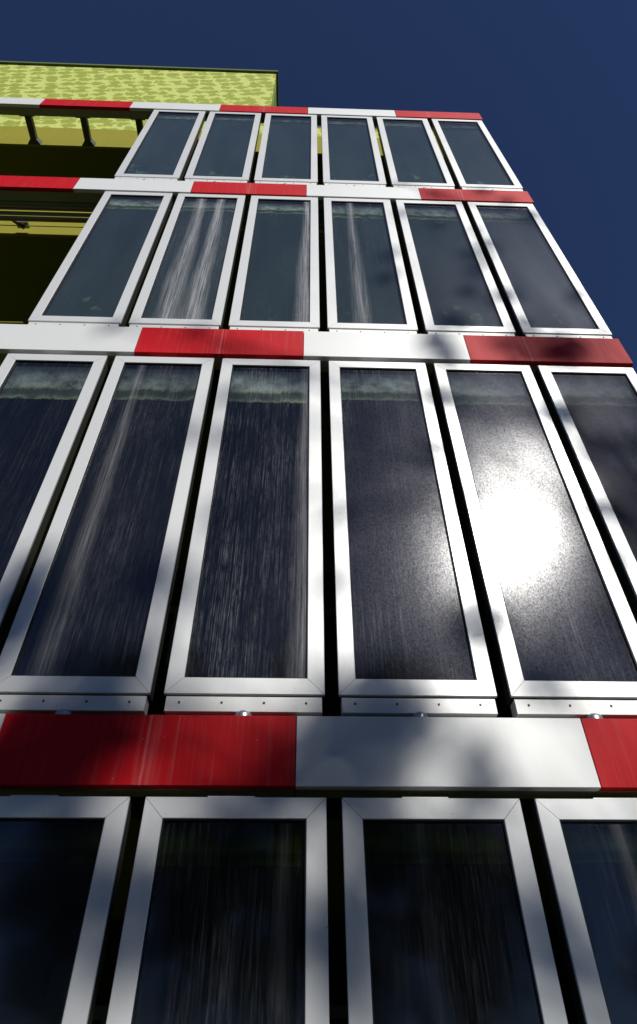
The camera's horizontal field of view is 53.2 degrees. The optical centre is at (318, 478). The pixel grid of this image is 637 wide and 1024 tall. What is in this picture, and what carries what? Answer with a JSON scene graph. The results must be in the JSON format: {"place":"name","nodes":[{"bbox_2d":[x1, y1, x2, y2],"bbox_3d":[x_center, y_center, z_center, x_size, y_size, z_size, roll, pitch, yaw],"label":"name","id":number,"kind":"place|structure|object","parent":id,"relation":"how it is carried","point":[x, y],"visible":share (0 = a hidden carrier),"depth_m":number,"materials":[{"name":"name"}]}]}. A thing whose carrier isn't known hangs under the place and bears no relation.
{"place":"outdoors","nodes":[
{"label":"outdoors","id":0,"kind":"place"},
{"bbox_2d":[0,0,636,373],"label":"sky","id":1,"kind":"structure","parent":0,"point":[553,83],"materials":[{"name":"blue"}]},
{"bbox_3d":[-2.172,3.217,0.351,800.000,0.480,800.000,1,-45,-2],"label":"ground","id":2,"kind":"structure","parent":0,"visible":0},
{"bbox_2d":[0,61,636,1023],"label":"apartment building","id":3,"kind":"structure","parent":2,"relation":"on","point":[34,255],"depth_m":7.14,"materials":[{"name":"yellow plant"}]},
{"bbox_2d":[19,115,42,143],"bbox_3d":[-3.971,-4.857,8.803,0.200,0.110,0.386,1,-45,-2],"label":"wall bracket","id":4,"kind":"object","parent":3,"relation":"attached to","point":[31,128],"depth_m":8.81,"materials":[{"name":"metal"}]},
{"bbox_2d":[75,117,96,145],"bbox_3d":[-3.222,-4.843,8.823,0.200,0.110,0.386,1,-45,-2],"label":"wall bracket","id":5,"kind":"object","parent":3,"relation":"attached to","point":[89,140],"depth_m":8.84,"materials":[{"name":"metal"}]},
{"bbox_2d":[92,1005,108,1023],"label":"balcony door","id":6,"kind":"structure","parent":3,"relation":"in","point":[101,1011],"depth_m":3.93,"materials":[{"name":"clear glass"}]},
{"bbox_2d":[98,375,106,394],"bbox_3d":[-1.688,-0.829,4.864,0.200,0.110,0.386,1,-45,-2],"label":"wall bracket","id":7,"kind":"object","parent":3,"relation":"attached to","point":[102,386],"depth_m":4.93,"materials":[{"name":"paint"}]},
{"bbox_2d":[131,119,144,135],"bbox_3d":[-2.472,-4.830,8.843,0.200,0.110,0.386,1,-45,-2],"label":"wall bracket","id":8,"kind":"object","parent":3,"relation":"attached to","point":[139,125],"depth_m":8.76,"materials":[{"name":"metal"}]},
{"bbox_2d":[160,606,178,663],"bbox_3d":[-2.029,1.954,5.278,1.500,2.120,0.037,1,-45,-2],"label":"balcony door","id":9,"kind":"structure","parent":3,"relation":"in","point":[173,612],"depth_m":5.82,"materials":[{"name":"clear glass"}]},
{"bbox_3d":[-1.670,1.240,2.790,0.200,0.110,0.386,1,-45,-2],"label":"wall bracket","id":10,"kind":"object","parent":3,"relation":"attached to","visible":0},
{"bbox_2d":[0,714,636,798],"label":"cladding band","id":11,"kind":"object","parent":10,"relation":"attached to","point":[97,755],"visible":0.95,"depth_m":2.55,"materials":[{"name":"paint"}]},
{"bbox_2d":[0,353,108,643],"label":"facade panel","id":12,"kind":"structure","parent":11,"relation":"on","point":[47,402],"depth_m":3.88,"materials":[{"name":"glass"}]},
{"bbox_2d":[0,356,214,714],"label":"facade panel","id":13,"kind":"structure","parent":11,"relation":"on","point":[86,635],"depth_m":3.27,"materials":[{"name":"glass"}]},
{"bbox_2d":[164,358,324,718],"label":"facade panel","id":14,"kind":"structure","parent":11,"relation":"on","point":[248,639],"depth_m":3.28,"materials":[{"name":"glass"}]},
{"bbox_2d":[328,361,497,717],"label":"facade panel","id":15,"kind":"structure","parent":11,"relation":"on","point":[410,640],"depth_m":3.30,"materials":[{"name":"glass"}]},
{"bbox_2d":[432,363,636,718],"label":"facade panel","id":16,"kind":"structure","parent":11,"relation":"on","point":[562,623],"depth_m":3.35,"materials":[{"name":"glass"}]},
{"bbox_2d":[535,366,636,618],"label":"facade panel","id":17,"kind":"structure","parent":11,"relation":"on","point":[593,411],"depth_m":4.04,"materials":[{"name":"glass"}]},
{"bbox_3d":[-0.939,-0.816,4.884,0.200,0.110,0.386,1,-45,-2],"label":"wall bracket","id":18,"kind":"object","parent":3,"relation":"attached to","visible":0},
{"bbox_2d":[0,324,632,376],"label":"cladding band","id":19,"kind":"object","parent":18,"relation":"attached to","point":[219,345],"visible":0.69,"depth_m":4.62,"materials":[{"name":"paint"}]},
{"bbox_2d":[0,321,22,322],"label":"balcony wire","id":20,"kind":"object","parent":19,"relation":"attached to","point":[9,322],"visible":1,"depth_m":4.79,"materials":[{"name":"yellow metal"}]},
{"bbox_2d":[28,191,172,326],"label":"facade panel","id":21,"kind":"structure","parent":19,"relation":"on","point":[97,279],"depth_m":5.49,"materials":[{"name":"glass"}]},
{"bbox_2d":[129,193,245,328],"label":"facade panel","id":22,"kind":"structure","parent":19,"relation":"on","point":[187,283],"depth_m":5.51,"materials":[{"name":"glass"}]},
{"bbox_2d":[229,196,319,330],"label":"facade panel","id":23,"kind":"structure","parent":19,"relation":"on","point":[277,285],"depth_m":5.53,"materials":[{"name":"glass"}]},
{"bbox_2d":[324,198,417,333],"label":"facade panel","id":24,"kind":"structure","parent":19,"relation":"on","point":[367,289],"depth_m":5.55,"materials":[{"name":"glass"}]},
{"bbox_2d":[395,200,515,335],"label":"facade panel","id":25,"kind":"structure","parent":19,"relation":"on","point":[456,291],"depth_m":5.57,"materials":[{"name":"glass"}]},
{"bbox_2d":[0,175,533,213],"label":"cladding band","id":26,"kind":"object","parent":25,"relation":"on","point":[51,189],"visible":0.63,"depth_m":6.66,"materials":[{"name":"paint"}]},
{"bbox_2d":[114,110,205,180],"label":"facade panel","id":27,"kind":"structure","parent":26,"relation":"on","point":[163,146],"depth_m":7.61,"materials":[{"name":"glass"}]},
{"bbox_2d":[184,111,260,182],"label":"facade panel","id":28,"kind":"structure","parent":26,"relation":"on","point":[225,149],"depth_m":7.63,"materials":[{"name":"glass"}]},
{"bbox_2d":[254,113,317,188],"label":"facade panel","id":29,"kind":"structure","parent":26,"relation":"on","point":[288,150],"depth_m":7.65,"materials":[{"name":"glass"}]},
{"bbox_2d":[321,115,386,186],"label":"facade panel","id":30,"kind":"structure","parent":26,"relation":"on","point":[351,156],"depth_m":7.67,"materials":[{"name":"glass"}]},
{"bbox_2d":[376,117,454,188],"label":"facade panel","id":31,"kind":"structure","parent":26,"relation":"on","point":[412,155],"depth_m":7.69,"materials":[{"name":"glass"}]},
{"bbox_2d":[0,97,482,128],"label":"cladding band","id":32,"kind":"object","parent":31,"relation":"attached to","point":[75,108],"visible":0.72,"depth_m":8.63,"materials":[{"name":"paint"}]},
{"bbox_2d":[431,119,522,190],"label":"facade panel","id":33,"kind":"structure","parent":26,"relation":"on","point":[473,156],"depth_m":7.71,"materials":[{"name":"glass"}]},
{"bbox_2d":[466,202,612,338],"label":"facade panel","id":34,"kind":"structure","parent":19,"relation":"on","point":[543,292],"depth_m":5.59,"materials":[{"name":"glass"}]},
{"bbox_3d":[2.042,-2.802,7.010,0.200,0.110,0.386,1,-45,-2],"label":"wall bracket","id":35,"kind":"object","parent":3,"relation":"attached to","visible":0},
{"bbox_2d":[0,200,468,216],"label":"steel pipe","id":36,"kind":"object","parent":35,"relation":"attached to","point":[60,203],"visible":0.2,"depth_m":6.71,"materials":[{"name":"grey metal"}]},
{"bbox_2d":[0,204,470,222],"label":"cable tray","id":37,"kind":"object","parent":35,"relation":"attached to","point":[53,208],"depth_m":6.75,"materials":[{"name":"grey metal"}]},
{"bbox_2d":[0,215,475,233],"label":"cable tray","id":38,"kind":"object","parent":35,"relation":"attached to","point":[53,219],"depth_m":6.83,"materials":[{"name":"grey metal"}]},
{"bbox_2d":[12,221,29,229],"bbox_3d":[-3.233,-2.761,6.893,0.204,0.083,0.097,10,-46,-11],"label":"pipe clamp","id":39,"kind":"object","parent":38,"relation":"attached to","point":[23,225],"visible":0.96,"depth_m":6.88,"materials":[{"name":"metal"}]},
{"bbox_2d":[0,225,477,238],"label":"conduit","id":40,"kind":"object","parent":39,"relation":"attached to","point":[83,227],"visible":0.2,"depth_m":6.91,"materials":[{"name":"metal"}]},
{"bbox_3d":[-1.706,-2.870,6.911,0.200,0.110,0.386,1,-45,-2],"label":"wall bracket","id":41,"kind":"object","parent":3,"relation":"attached to","visible":0},
{"bbox_2d":[0,211,472,227],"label":"steel pipe","id":42,"kind":"object","parent":41,"relation":"attached to","point":[30,213],"visible":0.2,"depth_m":6.79,"materials":[{"name":"grey metal"}]},
{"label":"pavement","id":43,"kind":"structure","parent":0,"visible":0},
{"bbox_2d":[0,795,132,1023],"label":"facade panel","id":44,"kind":"structure","parent":43,"relation":"on","point":[61,858],"depth_m":2.21,"materials":[{"name":"glass"}]},
{"bbox_2d":[106,796,328,1023],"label":"facade panel","id":45,"kind":"structure","parent":43,"relation":"on","point":[226,918],"depth_m":2.19,"materials":[{"name":"glass"}]},
{"bbox_2d":[341,797,567,1023],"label":"facade panel","id":46,"kind":"structure","parent":43,"relation":"on","point":[444,919],"depth_m":2.21,"materials":[{"name":"glass"}]},
{"bbox_2d":[530,798,636,1023],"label":"facade panel","id":47,"kind":"structure","parent":43,"relation":"on","point":[588,849],"depth_m":2.27,"materials":[{"name":"glass"}]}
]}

